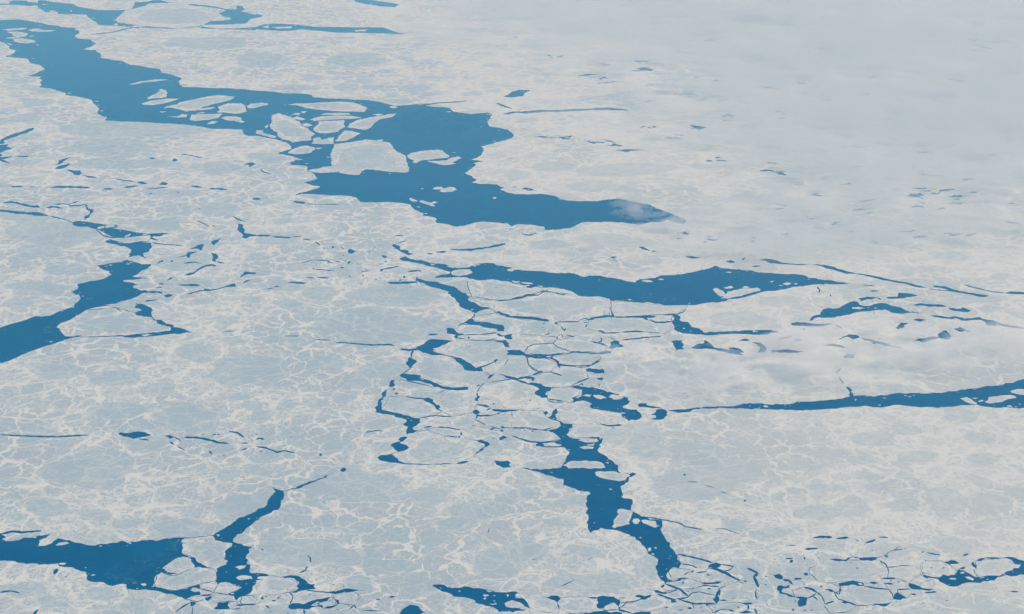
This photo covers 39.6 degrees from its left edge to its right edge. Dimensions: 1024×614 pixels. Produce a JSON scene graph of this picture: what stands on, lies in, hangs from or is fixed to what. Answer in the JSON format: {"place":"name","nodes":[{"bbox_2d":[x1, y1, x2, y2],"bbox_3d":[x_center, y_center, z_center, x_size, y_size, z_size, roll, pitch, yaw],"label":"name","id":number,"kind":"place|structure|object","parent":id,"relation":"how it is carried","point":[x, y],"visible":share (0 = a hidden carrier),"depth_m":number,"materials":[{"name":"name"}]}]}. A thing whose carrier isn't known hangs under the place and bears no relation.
{"place":"outdoors","nodes":[
{"label":"outdoors","id":0,"kind":"place"},
{"bbox_2d":[0,0,1023,613],"bbox_3d":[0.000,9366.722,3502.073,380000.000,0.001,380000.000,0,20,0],"label":"sea","id":1,"kind":"structure","parent":0,"point":[68,62],"depth_m":30171.67,"materials":[{"name":"liquid"}]},
{"bbox_2d":[8,32,27,36],"bbox_3d":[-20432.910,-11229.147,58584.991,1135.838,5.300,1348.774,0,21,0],"label":"ice floe","id":2,"kind":"object","parent":1,"relation":"on","point":[18,34],"visible":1,"depth_m":58551.30,"materials":[{"name":"white"}]},
{"bbox_2d":[13,38,35,42],"bbox_3d":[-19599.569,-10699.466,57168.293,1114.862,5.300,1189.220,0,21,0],"label":"ice floe","id":3,"kind":"object","parent":1,"relation":"on","point":[20,40],"visible":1,"depth_m":57222.28,"materials":[{"name":"white"}]},
{"bbox_2d":[58,308,168,336],"bbox_3d":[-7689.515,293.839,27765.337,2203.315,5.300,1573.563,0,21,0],"label":"ice plate","id":4,"kind":"object","parent":1,"relation":"on","point":[103,322],"visible":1,"depth_m":27635.34,"materials":[{"name":"white ice"}]},
{"bbox_2d":[108,235,150,242],"bbox_3d":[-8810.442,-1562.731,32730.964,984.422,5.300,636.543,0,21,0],"label":"ice plate","id":5,"kind":"object","parent":1,"relation":"on","point":[134,239],"visible":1,"depth_m":32696.47,"materials":[{"name":"white"}]},
{"bbox_2d":[147,89,166,98],"bbox_3d":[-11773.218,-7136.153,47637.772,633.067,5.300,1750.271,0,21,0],"label":"ice floe","id":6,"kind":"object","parent":1,"relation":"on","point":[161,93],"visible":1,"depth_m":47398.56,"materials":[{"name":"white"}]},
{"bbox_2d":[141,99,176,104],"bbox_3d":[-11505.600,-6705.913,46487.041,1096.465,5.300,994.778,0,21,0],"label":"ice floe","id":7,"kind":"object","parent":1,"relation":"on","point":[156,102],"visible":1,"depth_m":46523.12,"materials":[{"name":"white"}]},
{"bbox_2d":[116,4,230,28],"bbox_3d":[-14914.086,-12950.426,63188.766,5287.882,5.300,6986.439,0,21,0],"label":"ice plate","id":8,"kind":"object","parent":1,"relation":"on","point":[176,16],"visible":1,"depth_m":62919.97,"materials":[{"name":"white ice"}]},
{"bbox_2d":[165,557,193,573],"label":"ice plate","id":9,"kind":"object","parent":1,"relation":"on","point":[179,565],"visible":1,"depth_m":19207.44,"materials":[{"name":"white ice"}]},
{"bbox_2d":[155,568,216,590],"bbox_3d":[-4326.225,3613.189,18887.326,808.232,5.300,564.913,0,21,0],"label":"ice plate","id":10,"kind":"object","parent":1,"relation":"on","point":[191,577],"visible":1,"depth_m":18873.84,"materials":[{"name":"white ice"}]},
{"bbox_2d":[167,95,233,111],"bbox_3d":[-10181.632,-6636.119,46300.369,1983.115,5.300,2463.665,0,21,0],"label":"ice floe","id":11,"kind":"object","parent":1,"relation":"on","point":[191,105],"visible":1,"depth_m":46382.81,"materials":[{"name":"white ice"}]},
{"bbox_2d":[190,114,221,120],"bbox_3d":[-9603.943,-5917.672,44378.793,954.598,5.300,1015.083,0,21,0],"label":"ice floe","id":12,"kind":"object","parent":1,"relation":"on","point":[198,117],"visible":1,"depth_m":44478.14,"materials":[{"name":"white"}]},
{"bbox_2d":[182,536,231,568],"bbox_3d":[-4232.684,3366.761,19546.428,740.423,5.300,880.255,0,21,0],"label":"ice plate","id":13,"kind":"object","parent":1,"relation":"on","point":[210,552],"visible":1,"depth_m":19579.87,"materials":[{"name":"white ice"}]},
{"bbox_2d":[201,581,217,591],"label":"ice plate","id":14,"kind":"object","parent":1,"relation":"on","point":[211,586],"visible":1,"depth_m":18734.08,"materials":[{"name":"white"}]},
{"bbox_2d":[211,594,234,601],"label":"ice plate","id":15,"kind":"object","parent":1,"relation":"on","point":[219,597],"visible":1,"depth_m":18438.25,"materials":[{"name":"white"}]},
{"bbox_2d":[214,582,241,593],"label":"ice plate","id":16,"kind":"object","parent":1,"relation":"on","point":[225,588],"visible":1,"depth_m":18664.97,"materials":[{"name":"white"}]},
{"bbox_2d":[217,103,246,113],"bbox_3d":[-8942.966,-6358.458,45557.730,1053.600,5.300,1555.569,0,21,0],"label":"ice floe","id":17,"kind":"object","parent":1,"relation":"on","point":[235,108],"visible":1,"depth_m":45547.71,"materials":[{"name":"white ice"}]},
{"bbox_2d":[222,116,244,122],"bbox_3d":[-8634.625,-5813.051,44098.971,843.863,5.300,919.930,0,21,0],"label":"ice floe","id":18,"kind":"object","parent":1,"relation":"on","point":[233,118],"visible":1,"depth_m":44220.73,"materials":[{"name":"white"}]},
{"bbox_2d":[241,595,255,603],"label":"ice plate","id":19,"kind":"object","parent":1,"relation":"on","point":[250,599],"visible":1,"depth_m":18393.56,"materials":[{"name":"white"}]},
{"bbox_2d":[247,103,267,107],"bbox_3d":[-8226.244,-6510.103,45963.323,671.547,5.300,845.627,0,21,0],"label":"ice floe","id":20,"kind":"object","parent":1,"relation":"on","point":[254,105],"visible":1,"depth_m":45963.31,"materials":[{"name":"white"}]},
{"bbox_2d":[256,575,298,594],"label":"ice plate","id":21,"kind":"object","parent":1,"relation":"on","point":[271,585],"visible":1,"depth_m":18733.33,"materials":[{"name":"white ice"}]},
{"bbox_2d":[270,113,314,141],"bbox_3d":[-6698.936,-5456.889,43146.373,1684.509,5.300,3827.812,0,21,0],"label":"ice floe","id":22,"kind":"object","parent":1,"relation":"on","point":[285,127],"visible":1,"depth_m":42849.32,"materials":[{"name":"white ice"}]},
{"bbox_2d":[288,146,314,153],"bbox_3d":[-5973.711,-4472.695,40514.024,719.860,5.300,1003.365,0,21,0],"label":"ice floe","id":23,"kind":"object","parent":1,"relation":"on","point":[303,149],"visible":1,"depth_m":40449.72,"materials":[{"name":"white"}]},
{"bbox_2d":[292,590,331,603],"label":"ice plate","id":24,"kind":"object","parent":1,"relation":"on","point":[305,596],"visible":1,"depth_m":18482.41,"materials":[{"name":"white ice"}]},
{"bbox_2d":[311,137,333,143],"bbox_3d":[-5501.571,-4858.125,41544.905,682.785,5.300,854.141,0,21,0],"label":"ice floe","id":25,"kind":"object","parent":1,"relation":"on","point":[318,140],"visible":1,"depth_m":41445.38,"materials":[{"name":"white"}]},
{"bbox_2d":[315,600,335,607],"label":"ice plate","id":26,"kind":"object","parent":1,"relation":"on","point":[327,603],"visible":1,"depth_m":18326.94,"materials":[{"name":"white"}]},
{"bbox_2d":[288,102,366,111],"bbox_3d":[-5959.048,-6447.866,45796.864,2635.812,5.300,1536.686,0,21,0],"label":"ice floe","id":27,"kind":"object","parent":1,"relation":"on","point":[343,106],"visible":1,"depth_m":45822.71,"materials":[{"name":"white ice"}]},
{"bbox_2d":[313,120,344,132],"bbox_3d":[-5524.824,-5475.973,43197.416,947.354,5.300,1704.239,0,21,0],"label":"ice floe","id":28,"kind":"object","parent":1,"relation":"on","point":[329,126],"visible":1,"depth_m":43213.56,"materials":[{"name":"white ice"}]},
{"bbox_2d":[310,115,361,120],"bbox_3d":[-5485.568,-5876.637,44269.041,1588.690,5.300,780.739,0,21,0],"label":"ice floe","id":29,"kind":"object","parent":1,"relation":"on","point":[334,117],"visible":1,"depth_m":44349.94,"materials":[{"name":"white"}]},
{"bbox_2d":[333,591,359,604],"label":"ice plate","id":30,"kind":"object","parent":1,"relation":"on","point":[344,598],"visible":1,"depth_m":18459.20,"materials":[{"name":"white ice"}]},
{"bbox_2d":[335,131,359,140],"bbox_3d":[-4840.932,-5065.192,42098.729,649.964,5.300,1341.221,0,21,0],"label":"ice floe","id":31,"kind":"object","parent":1,"relation":"on","point":[345,135],"visible":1,"depth_m":42133.96,"materials":[{"name":"white"}]},
{"bbox_2d":[309,139,408,174],"bbox_3d":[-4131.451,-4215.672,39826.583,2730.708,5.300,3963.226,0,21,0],"label":"ice floe","id":32,"kind":"object","parent":1,"relation":"on","point":[354,158],"visible":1,"depth_m":39605.34,"materials":[{"name":"white ice"}]},
{"bbox_2d":[347,114,394,129],"bbox_3d":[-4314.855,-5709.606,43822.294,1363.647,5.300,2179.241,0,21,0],"label":"ice floe","id":33,"kind":"object","parent":1,"relation":"on","point":[365,123],"visible":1,"depth_m":43711.35,"materials":[{"name":"white ice"}]},
{"bbox_2d":[383,396,441,417],"bbox_3d":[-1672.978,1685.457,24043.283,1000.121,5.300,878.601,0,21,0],"label":"ice plate","id":34,"kind":"object","parent":1,"relation":"on","point":[408,406],"visible":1,"depth_m":24007.43,"materials":[{"name":"white ice"}]},
{"bbox_2d":[407,150,448,162],"bbox_3d":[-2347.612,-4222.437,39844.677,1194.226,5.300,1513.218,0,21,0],"label":"ice floe","id":35,"kind":"object","parent":1,"relation":"on","point":[418,156],"visible":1,"depth_m":39917.83,"materials":[{"name":"white ice"}]},
{"bbox_2d":[394,380,475,416],"bbox_3d":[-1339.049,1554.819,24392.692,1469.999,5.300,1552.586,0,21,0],"label":"ice plate","id":36,"kind":"object","parent":1,"relation":"on","point":[465,400],"visible":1,"depth_m":24471.90,"materials":[{"name":"white ice"}]},
{"bbox_2d":[393,110,476,135],"bbox_3d":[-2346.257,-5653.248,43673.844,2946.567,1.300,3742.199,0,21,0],"label":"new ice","id":37,"kind":"structure","parent":1,"relation":"on","point":[439,122],"depth_m":43471.47,"materials":[{"name":"ice"}]},
{"bbox_2d":[392,430,483,463],"bbox_3d":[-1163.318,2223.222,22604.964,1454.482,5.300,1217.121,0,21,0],"label":"ice plate","id":38,"kind":"object","parent":1,"relation":"on","point":[427,447],"visible":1,"depth_m":22511.97,"materials":[{"name":"white ice"}]},
{"bbox_2d":[427,427,460,436],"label":"ice plate","id":39,"kind":"object","parent":1,"relation":"on","point":[448,432],"visible":1,"depth_m":23129.44,"materials":[{"name":"white"}]},
{"bbox_2d":[428,156,460,164],"bbox_3d":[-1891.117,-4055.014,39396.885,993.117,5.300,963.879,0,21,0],"label":"ice floe","id":40,"kind":"object","parent":1,"relation":"on","point":[449,161],"visible":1,"depth_m":39297.73,"materials":[{"name":"white"}]},
{"bbox_2d":[433,187,456,191],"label":"ice floe","id":41,"kind":"object","parent":1,"relation":"on","point":[449,189],"visible":1,"depth_m":36643.52,"materials":[{"name":"white"}]},
{"bbox_2d":[403,350,489,387],"bbox_3d":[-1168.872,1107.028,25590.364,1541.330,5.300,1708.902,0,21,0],"label":"ice plate","id":42,"kind":"object","parent":1,"relation":"on","point":[446,370],"visible":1,"depth_m":25414.33,"materials":[{"name":"white ice"}]},
{"bbox_2d":[451,269,471,275],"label":"ice floe","id":43,"kind":"object","parent":1,"relation":"on","point":[460,272],"visible":1,"depth_m":30525.34,"materials":[{"name":"white"}]},
{"bbox_2d":[433,340,508,367],"bbox_3d":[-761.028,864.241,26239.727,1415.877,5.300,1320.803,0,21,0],"label":"ice plate","id":44,"kind":"object","parent":1,"relation":"on","point":[475,354],"visible":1,"depth_m":26340.49,"materials":[{"name":"white ice"}]},
{"bbox_2d":[456,324,496,334],"bbox_3d":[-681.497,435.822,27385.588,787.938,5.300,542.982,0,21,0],"label":"ice plate","id":45,"kind":"object","parent":1,"relation":"on","point":[463,329],"visible":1,"depth_m":27337.81,"materials":[{"name":"white ice"}]},
{"bbox_2d":[482,362,503,371],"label":"ice plate","id":46,"kind":"object","parent":1,"relation":"on","point":[491,366],"visible":1,"depth_m":25673.26,"materials":[{"name":"white"}]},
{"bbox_2d":[476,411,511,427],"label":"ice plate","id":47,"kind":"object","parent":1,"relation":"on","point":[501,419],"visible":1,"depth_m":23559.32,"materials":[{"name":"white ice"}]},
{"bbox_2d":[473,313,517,334],"bbox_3d":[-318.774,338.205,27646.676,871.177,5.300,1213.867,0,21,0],"label":"ice plate","id":48,"kind":"object","parent":1,"relation":"on","point":[509,324],"visible":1,"depth_m":27838.08,"materials":[{"name":"white ice"}]},
{"bbox_2d":[466,277,550,299],"bbox_3d":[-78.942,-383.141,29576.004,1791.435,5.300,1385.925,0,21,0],"label":"ice plate","id":49,"kind":"object","parent":1,"relation":"on","point":[493,289],"visible":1,"depth_m":29516.22,"materials":[{"name":"white ice"}]},
{"bbox_2d":[0,3,1020,597],"bbox_3d":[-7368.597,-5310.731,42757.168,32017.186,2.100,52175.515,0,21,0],"label":"brash ice","id":50,"kind":"structure","parent":1,"relation":"on","point":[472,309],"depth_m":27292.48,"materials":[{"name":"white ice"}]},
{"bbox_2d":[485,355,537,377],"bbox_3d":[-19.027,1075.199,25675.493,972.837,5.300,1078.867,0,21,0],"label":"ice plate","id":51,"kind":"object","parent":1,"relation":"on","point":[517,366],"visible":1,"depth_m":25543.65,"materials":[{"name":"white ice"}]},
{"bbox_2d":[0,0,1023,613],"bbox_3d":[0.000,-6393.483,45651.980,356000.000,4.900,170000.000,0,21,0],"label":"ice sheet","id":52,"kind":"object","parent":1,"relation":"on","point":[252,358],"visible":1,"depth_m":28844.32,"materials":[{"name":"white ice"}]},
{"bbox_2d":[505,600,528,609],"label":"ice plate","id":53,"kind":"object","parent":1,"relation":"on","point":[513,604],"visible":1,"depth_m":18282.79,"materials":[{"name":"white"}]},
{"bbox_2d":[511,428,559,441],"bbox_3d":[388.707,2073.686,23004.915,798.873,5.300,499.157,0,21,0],"label":"ice plate","id":54,"kind":"object","parent":1,"relation":"on","point":[536,435],"visible":1,"depth_m":22989.31,"materials":[{"name":"white ice"}]},
{"bbox_2d":[511,410,560,429],"bbox_3d":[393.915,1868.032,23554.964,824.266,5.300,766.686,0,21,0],"label":"ice plate","id":55,"kind":"object","parent":1,"relation":"on","point":[537,419],"visible":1,"depth_m":23523.74,"materials":[{"name":"white ice"}]},
{"bbox_2d":[515,319,563,336],"bbox_3d":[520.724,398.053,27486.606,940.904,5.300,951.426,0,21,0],"label":"ice plate","id":56,"kind":"object","parent":1,"relation":"on","point":[527,326],"visible":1,"depth_m":27436.63,"materials":[{"name":"white ice"}]},
{"bbox_2d":[472,292,610,321],"bbox_3d":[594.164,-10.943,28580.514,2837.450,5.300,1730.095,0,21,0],"label":"ice plate","id":57,"kind":"object","parent":1,"relation":"on","point":[550,306],"visible":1,"depth_m":28571.69,"materials":[{"name":"white ice"}]},
{"bbox_2d":[528,357,556,371],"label":"ice plate","id":58,"kind":"object","parent":1,"relation":"on","point":[544,365],"visible":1,"depth_m":25759.36,"materials":[{"name":"white ice"}]},
{"bbox_2d":[528,596,557,613],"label":"ice plate","id":59,"kind":"object","parent":1,"relation":"on","point":[542,604],"visible":1,"depth_m":18304.10,"materials":[{"name":"white ice"}]},
{"bbox_2d":[526,344,568,354],"bbox_3d":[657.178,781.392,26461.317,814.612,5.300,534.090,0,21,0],"label":"ice plate","id":60,"kind":"object","parent":1,"relation":"on","point":[547,349],"visible":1,"depth_m":26432.22,"materials":[{"name":"white ice"}]},
{"bbox_2d":[534,366,587,387],"bbox_3d":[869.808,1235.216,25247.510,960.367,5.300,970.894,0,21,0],"label":"ice plate","id":61,"kind":"object","parent":1,"relation":"on","point":[571,376],"visible":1,"depth_m":25203.33,"materials":[{"name":"white ice"}]},
{"bbox_2d":[547,287,576,294],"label":"ice plate","id":62,"kind":"object","parent":1,"relation":"on","point":[552,290],"visible":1,"depth_m":29460.11,"materials":[{"name":"white"}]},
{"bbox_2d":[547,387,581,401],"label":"ice plate","id":63,"kind":"object","parent":1,"relation":"on","point":[566,394],"visible":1,"depth_m":24551.07,"materials":[{"name":"white ice"}]},
{"bbox_2d":[558,319,587,336],"bbox_3d":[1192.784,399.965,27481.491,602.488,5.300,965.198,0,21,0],"label":"ice plate","id":64,"kind":"object","parent":1,"relation":"on","point":[575,329],"visible":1,"depth_m":27486.32,"materials":[{"name":"white ice"}]},
{"bbox_2d":[553,353,600,365],"bbox_3d":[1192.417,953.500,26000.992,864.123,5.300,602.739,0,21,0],"label":"ice plate","id":65,"kind":"object","parent":1,"relation":"on","point":[576,359],"visible":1,"depth_m":26024.35,"materials":[{"name":"white ice"}]},
{"bbox_2d":[558,596,597,613],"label":"ice plate","id":66,"kind":"object","parent":1,"relation":"on","point":[581,604],"visible":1,"depth_m":18304.10,"materials":[{"name":"white ice"}]},
{"bbox_2d":[554,337,607,351],"bbox_3d":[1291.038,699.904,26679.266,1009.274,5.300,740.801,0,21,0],"label":"ice plate","id":67,"kind":"object","parent":1,"relation":"on","point":[574,344],"visible":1,"depth_m":26617.63,"materials":[{"name":"white ice"}]},
{"bbox_2d":[563,460,604,468],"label":"ice floe","id":68,"kind":"object","parent":1,"relation":"on","point":[585,464],"visible":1,"depth_m":22022.04,"materials":[{"name":"white ice"}]},
{"bbox_2d":[578,438,597,442],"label":"ice floe","id":69,"kind":"object","parent":1,"relation":"on","point":[588,440],"visible":1,"depth_m":22817.44,"materials":[{"name":"white"}]},
{"bbox_2d":[567,424,614,437],"bbox_3d":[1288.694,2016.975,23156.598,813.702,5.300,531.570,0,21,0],"label":"ice plate","id":70,"kind":"object","parent":1,"relation":"on","point":[586,431],"visible":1,"depth_m":23164.73,"materials":[{"name":"white ice"}]},
{"bbox_2d":[603,603,618,609],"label":"ice plate","id":71,"kind":"object","parent":1,"relation":"on","point":[611,606],"visible":1,"depth_m":18238.85,"materials":[{"name":"white"}]},
{"bbox_2d":[595,471,629,480],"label":"ice floe","id":72,"kind":"object","parent":1,"relation":"on","point":[613,475],"visible":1,"depth_m":21676.10,"materials":[{"name":"white ice"}]},
{"bbox_2d":[612,509,632,527],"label":"ice floe","id":73,"kind":"object","parent":1,"relation":"on","point":[623,518],"visible":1,"depth_m":20422.86,"materials":[{"name":"white ice"}]},
{"bbox_2d":[620,597,638,602],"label":"ice plate","id":74,"kind":"object","parent":1,"relation":"on","point":[628,599],"visible":1,"depth_m":18415.88,"materials":[{"name":"white"}]},
{"bbox_2d":[588,317,672,333],"bbox_3d":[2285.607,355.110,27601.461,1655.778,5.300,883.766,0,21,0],"label":"ice plate","id":75,"kind":"object","parent":1,"relation":"on","point":[609,324],"visible":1,"depth_m":27585.12,"materials":[{"name":"white ice"}]},
{"bbox_2d":[623,595,670,611],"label":"ice plate","id":76,"kind":"object","parent":1,"relation":"on","point":[654,602],"visible":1,"depth_m":18304.84,"materials":[{"name":"white ice"}]},
{"bbox_2d":[641,520,656,527],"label":"ice floe","id":77,"kind":"object","parent":1,"relation":"on","point":[651,523],"visible":1,"depth_m":20289.43,"materials":[{"name":"white"}]},
{"bbox_2d":[611,301,687,316],"bbox_3d":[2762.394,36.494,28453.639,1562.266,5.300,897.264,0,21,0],"label":"ice plate","id":78,"kind":"object","parent":1,"relation":"on","point":[621,309],"visible":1,"depth_m":28412.39,"materials":[{"name":"white ice"}]},
{"bbox_2d":[649,315,672,321],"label":"ice plate","id":79,"kind":"object","parent":1,"relation":"on","point":[664,318],"visible":1,"depth_m":27940.56,"materials":[{"name":"white"}]},
{"bbox_2d":[663,590,686,598],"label":"ice plate","id":80,"kind":"object","parent":1,"relation":"on","point":[676,594],"visible":1,"depth_m":18505.68,"materials":[{"name":"white"}]},
{"bbox_2d":[667,602,691,613],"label":"ice plate","id":81,"kind":"object","parent":1,"relation":"on","point":[674,608],"visible":1,"depth_m":18216.24,"materials":[{"name":"white ice"}]},
{"bbox_2d":[669,568,689,578],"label":"ice plate","id":82,"kind":"object","parent":1,"relation":"on","point":[675,573],"visible":1,"depth_m":19039.56,"materials":[{"name":"white"}]},
{"bbox_2d":[666,579,702,588],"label":"ice plate","id":83,"kind":"object","parent":1,"relation":"on","point":[688,584],"visible":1,"depth_m":18757.23,"materials":[{"name":"white ice"}]},
{"bbox_2d":[678,555,711,567],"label":"ice plate","id":84,"kind":"object","parent":1,"relation":"on","point":[697,563],"visible":1,"depth_m":19281.41,"materials":[{"name":"white"}]},
{"bbox_2d":[679,563,712,582],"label":"ice plate","id":85,"kind":"object","parent":1,"relation":"on","point":[691,576],"visible":1,"depth_m":19063.47,"materials":[{"name":"white"}]},
{"bbox_2d":[683,592,714,602],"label":"ice plate","id":86,"kind":"object","parent":1,"relation":"on","point":[698,597],"visible":1,"depth_m":18438.25,"materials":[{"name":"white ice"}]},
{"bbox_2d":[682,586,718,594],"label":"ice plate","id":87,"kind":"object","parent":1,"relation":"on","point":[712,590],"visible":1,"depth_m":18619.18,"materials":[{"name":"white"}]},
{"bbox_2d":[696,568,724,582],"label":"ice plate","id":88,"kind":"object","parent":1,"relation":"on","point":[714,576],"visible":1,"depth_m":18943.75,"materials":[{"name":"white ice"}]},
{"bbox_2d":[709,602,747,612],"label":"ice plate","id":89,"kind":"object","parent":1,"relation":"on","point":[732,606],"visible":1,"depth_m":18259.33,"materials":[{"name":"white ice"}]},
{"bbox_2d":[719,582,754,601],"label":"ice plate","id":90,"kind":"object","parent":1,"relation":"on","point":[738,591],"visible":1,"depth_m":18572.87,"materials":[{"name":"white ice"}]},
{"bbox_2d":[722,288,759,298],"bbox_3d":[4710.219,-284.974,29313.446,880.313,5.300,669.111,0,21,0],"label":"ice floe","id":91,"kind":"object","parent":1,"relation":"on","point":[737,293],"visible":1,"depth_m":29345.03,"materials":[{"name":"white"}]},
{"bbox_2d":[789,580,803,589],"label":"ice plate","id":92,"kind":"object","parent":1,"relation":"on","point":[796,585],"visible":1,"depth_m":18734.08,"materials":[{"name":"white"}]},
{"bbox_2d":[793,588,811,596],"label":"ice plate","id":93,"kind":"object","parent":1,"relation":"on","point":[801,592],"visible":1,"depth_m":18550.92,"materials":[{"name":"white"}]},
{"bbox_2d":[821,593,836,601],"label":"ice plate","id":94,"kind":"object","parent":1,"relation":"on","point":[828,597],"visible":1,"depth_m":18460.67,"materials":[{"name":"white"}]},
{"bbox_2d":[820,583,839,591],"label":"ice plate","id":95,"kind":"object","parent":1,"relation":"on","point":[834,588],"visible":1,"depth_m":18709.49,"materials":[{"name":"white"}]},
{"bbox_2d":[824,601,856,612],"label":"ice plate","id":96,"kind":"object","parent":1,"relation":"on","point":[835,607],"visible":1,"depth_m":18238.85,"materials":[{"name":"white ice"}]},
{"bbox_2d":[809,560,887,582],"bbox_3d":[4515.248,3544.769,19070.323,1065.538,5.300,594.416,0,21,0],"label":"ice plate","id":97,"kind":"object","parent":1,"relation":"on","point":[832,571],"visible":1,"depth_m":19062.71,"materials":[{"name":"white ice"}]},
{"bbox_2d":[835,586,892,604],"bbox_3d":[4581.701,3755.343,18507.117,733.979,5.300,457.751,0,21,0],"label":"ice plate","id":98,"kind":"object","parent":1,"relation":"on","point":[859,595],"visible":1,"depth_m":18504.94,"materials":[{"name":"white ice"}]},
{"bbox_2d":[854,540,899,557],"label":"ice plate","id":99,"kind":"object","parent":1,"relation":"on","point":[877,548],"visible":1,"depth_m":19604.37,"materials":[{"name":"white ice"}]},
{"bbox_2d":[882,579,909,589],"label":"ice plate","id":100,"kind":"object","parent":1,"relation":"on","point":[900,584],"visible":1,"depth_m":18756.48,"materials":[{"name":"white"}]},
{"bbox_2d":[888,564,920,582],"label":"ice plate","id":101,"kind":"object","parent":1,"relation":"on","point":[909,573],"visible":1,"depth_m":19038.80,"materials":[{"name":"white ice"}]},
{"bbox_2d":[898,589,912,597],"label":"ice plate","id":102,"kind":"object","parent":1,"relation":"on","point":[906,593],"visible":1,"depth_m":18573.62,"materials":[{"name":"white"}]},
{"bbox_2d":[918,580,933,588],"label":"ice plate","id":103,"kind":"object","parent":1,"relation":"on","point":[928,584],"visible":1,"depth_m":18744.90,"materials":[{"name":"white"}]},
{"bbox_2d":[922,560,956,576],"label":"ice plate","id":104,"kind":"object","parent":1,"relation":"on","point":[938,568],"visible":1,"depth_m":19134.80,"materials":[{"name":"white ice"}]},
{"bbox_2d":[974,559,1019,576],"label":"ice plate","id":105,"kind":"object","parent":1,"relation":"on","point":[991,567],"visible":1,"depth_m":19159.72,"materials":[{"name":"white ice"}]},
{"bbox_2d":[984,395,1015,403],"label":"ice floe","id":106,"kind":"object","parent":1,"relation":"on","point":[997,399],"visible":1,"depth_m":24354.11,"materials":[{"name":"white"}]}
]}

